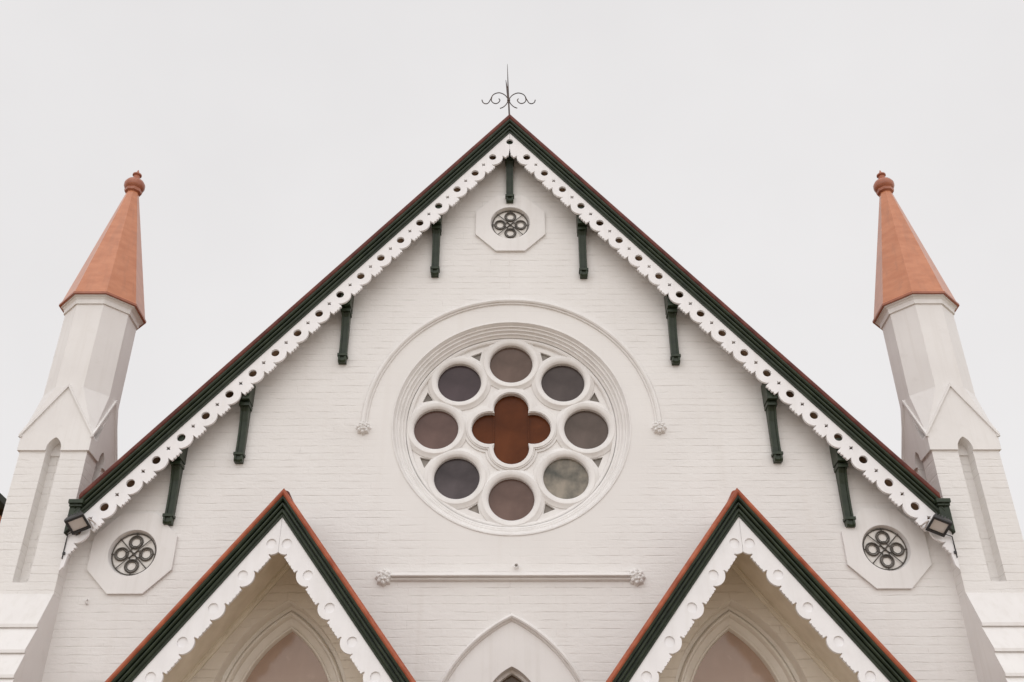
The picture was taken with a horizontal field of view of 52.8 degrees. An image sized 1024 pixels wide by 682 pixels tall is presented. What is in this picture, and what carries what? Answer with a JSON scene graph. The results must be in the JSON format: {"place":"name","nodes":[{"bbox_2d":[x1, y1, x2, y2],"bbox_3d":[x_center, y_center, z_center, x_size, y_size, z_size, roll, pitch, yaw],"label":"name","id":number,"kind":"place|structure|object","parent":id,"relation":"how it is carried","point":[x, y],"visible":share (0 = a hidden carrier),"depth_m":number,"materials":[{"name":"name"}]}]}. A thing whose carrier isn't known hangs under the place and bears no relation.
{"place":"outdoors","nodes":[
{"label":"outdoors","id":0,"kind":"place"},
{"bbox_2d":[0,493,6,521],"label":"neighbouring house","id":1,"kind":"structure","parent":0,"point":[3,499],"depth_m":14.09,"materials":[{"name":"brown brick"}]},
{"bbox_2d":[0,114,1023,681],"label":"church","id":2,"kind":"structure","parent":0,"point":[510,398],"depth_m":11.31,"materials":[{"name":"white paint"}]},
{"bbox_2d":[61,510,95,558],"bbox_3d":[-4.507,1.988,10.642,0.275,0.452,0.256,0,-32,0],"label":"floodlight","id":3,"kind":"object","parent":2,"relation":"attached to","point":[76,523],"visible":1,"depth_m":10.67,"materials":[{"name":"black metal"}]},
{"bbox_2d":[87,513,177,594],"bbox_3d":[-4.015,2.301,11.009,0.889,0.889,0.242,0,-32,0],"label":"vent window","id":4,"kind":"structure","parent":2,"relation":"in","point":[135,551],"depth_m":10.93,"materials":[{"name":"white wood"}]},
{"bbox_2d":[214,600,346,681],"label":"lancet window","id":5,"kind":"structure","parent":2,"relation":"in","point":[286,644],"depth_m":10.63,"materials":[{"name":"beige stone"}]},
{"bbox_2d":[482,64,535,114],"bbox_3d":[-0.046,-3.395,14.088,0.738,1.088,0.042,0,-32,0],"label":"ridge finial","id":6,"kind":"object","parent":2,"relation":"on","point":[507,91],"visible":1,"depth_m":14.01,"materials":[{"name":"metal"}]},
{"bbox_2d":[475,196,544,251],"bbox_3d":[-0.022,-1.456,13.342,0.889,0.889,0.242,0,-32,0],"label":"vent window","id":7,"kind":"structure","parent":2,"relation":"in","point":[517,226],"depth_m":13.26,"materials":[{"name":"white wood"}]},
{"bbox_2d":[391,321,630,535],"bbox_3d":[-0.008,0.991,11.869,2.730,2.730,0.262,0,-32,0],"label":"rose window","id":8,"kind":"structure","parent":2,"relation":"in","point":[506,428],"depth_m":11.92,"materials":[{"name":"white paint"}]},
{"bbox_2d":[675,600,807,681],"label":"lancet window","id":9,"kind":"structure","parent":2,"relation":"in","point":[733,644],"depth_m":10.65,"materials":[{"name":"beige stone"}]},
{"bbox_2d":[841,508,931,588],"bbox_3d":[3.978,2.260,11.063,0.889,0.889,0.242,0,-32,0],"label":"vent window","id":10,"kind":"structure","parent":2,"relation":"in","point":[885,548],"depth_m":10.98,"materials":[{"name":"white wood"}]},
{"bbox_2d":[921,513,957,557],"bbox_3d":[4.455,1.999,10.667,0.310,0.418,0.256,0,-32,0],"label":"floodlight","id":11,"kind":"object","parent":2,"relation":"attached to","point":[939,525],"visible":1,"depth_m":10.69,"materials":[{"name":"black metal"}]},
{"bbox_2d":[0,0,1023,539],"label":"sky","id":12,"kind":"structure","parent":0,"point":[750,141],"materials":[{"name":"white"}]}
]}

